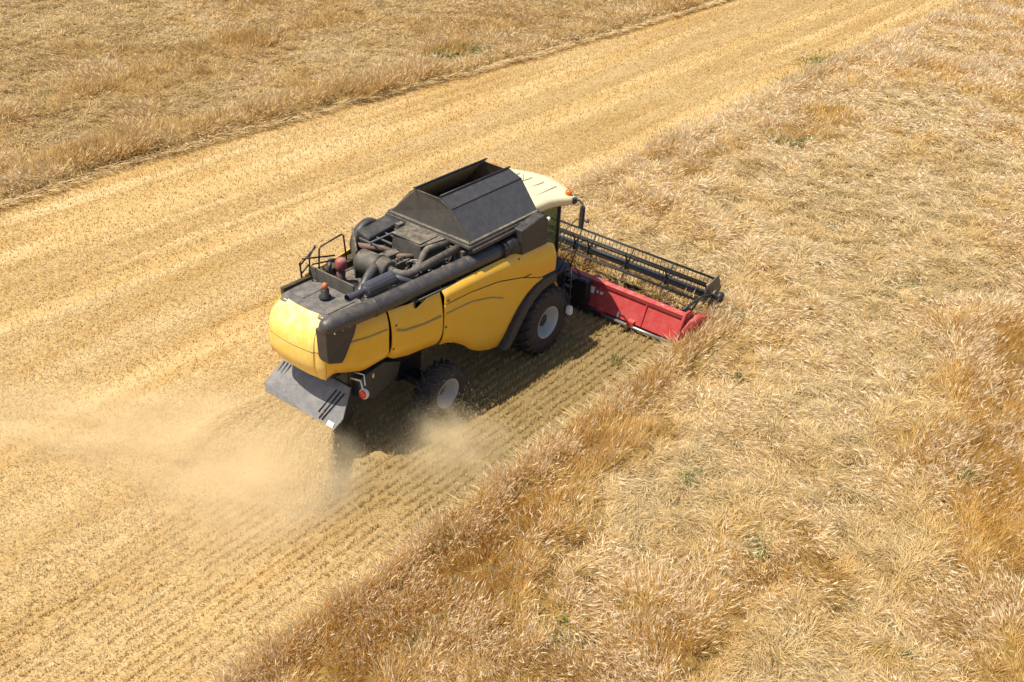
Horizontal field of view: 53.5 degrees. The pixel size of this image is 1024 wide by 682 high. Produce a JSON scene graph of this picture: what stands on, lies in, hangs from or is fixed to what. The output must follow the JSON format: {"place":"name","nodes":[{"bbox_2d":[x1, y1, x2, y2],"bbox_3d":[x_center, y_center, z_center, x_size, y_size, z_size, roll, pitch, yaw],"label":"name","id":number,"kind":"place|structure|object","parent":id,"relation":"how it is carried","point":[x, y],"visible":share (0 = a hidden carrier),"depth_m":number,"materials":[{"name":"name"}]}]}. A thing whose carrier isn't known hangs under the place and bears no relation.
{"place":"outdoors","nodes":[
{"label":"outdoors","id":0,"kind":"place"},
{"bbox_2d":[0,0,960,681],"bbox_3d":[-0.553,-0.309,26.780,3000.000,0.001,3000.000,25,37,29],"label":"ground","id":1,"kind":"structure","parent":0,"point":[224,328],"depth_m":25.60,"materials":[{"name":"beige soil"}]},
{"bbox_2d":[3,354,538,638],"bbox_3d":[-5.324,1.058,21.881,12.964,2.156,8.453,25,37,29],"label":"flying chaff","id":2,"kind":"object","parent":1,"relation":"on","point":[295,461],"visible":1,"depth_m":21.02,"materials":[{"name":"beige plant"}]},
{"bbox_2d":[0,0,732,211],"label":"uncut crop","id":3,"kind":"object","parent":1,"relation":"on","point":[131,78],"visible":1,"depth_m":44.16,"materials":[{"name":"plant"}]},
{"bbox_2d":[0,0,957,681],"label":"fallen straw","id":4,"kind":"object","parent":1,"relation":"on","point":[342,104],"visible":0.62,"depth_m":32.10,"materials":[{"name":"beige plant"}]},
{"bbox_2d":[0,0,957,681],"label":"stubble","id":5,"kind":"object","parent":1,"relation":"on","point":[460,444],"visible":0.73,"depth_m":25.18,"materials":[{"name":"beige plant"}]},
{"bbox_2d":[264,158,724,435],"bbox_3d":[-0.853,-1.960,25.063,8.680,4.912,12.227,25,37,29],"label":"combine harvester","id":6,"kind":"object","parent":1,"relation":"on","point":[467,256],"visible":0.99,"depth_m":22.68,"materials":[{"name":"yellow metal"}]},
{"bbox_2d":[573,264,697,313],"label":"cut stalks","id":7,"kind":"object","parent":6,"relation":"in","point":[626,287],"depth_m":28.81,"materials":[{"name":"plant"}]},
{"bbox_2d":[16,42,1023,665],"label":"weeds","id":8,"kind":"object","parent":1,"relation":"on","point":[968,472],"visible":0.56,"depth_m":21.78,"materials":[{"name":"plant"}]},
{"bbox_2d":[175,0,1023,681],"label":"standing crop","id":9,"kind":"object","parent":1,"relation":"on","point":[887,412],"visible":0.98,"depth_m":22.54,"materials":[{"name":"plant"}]}
]}

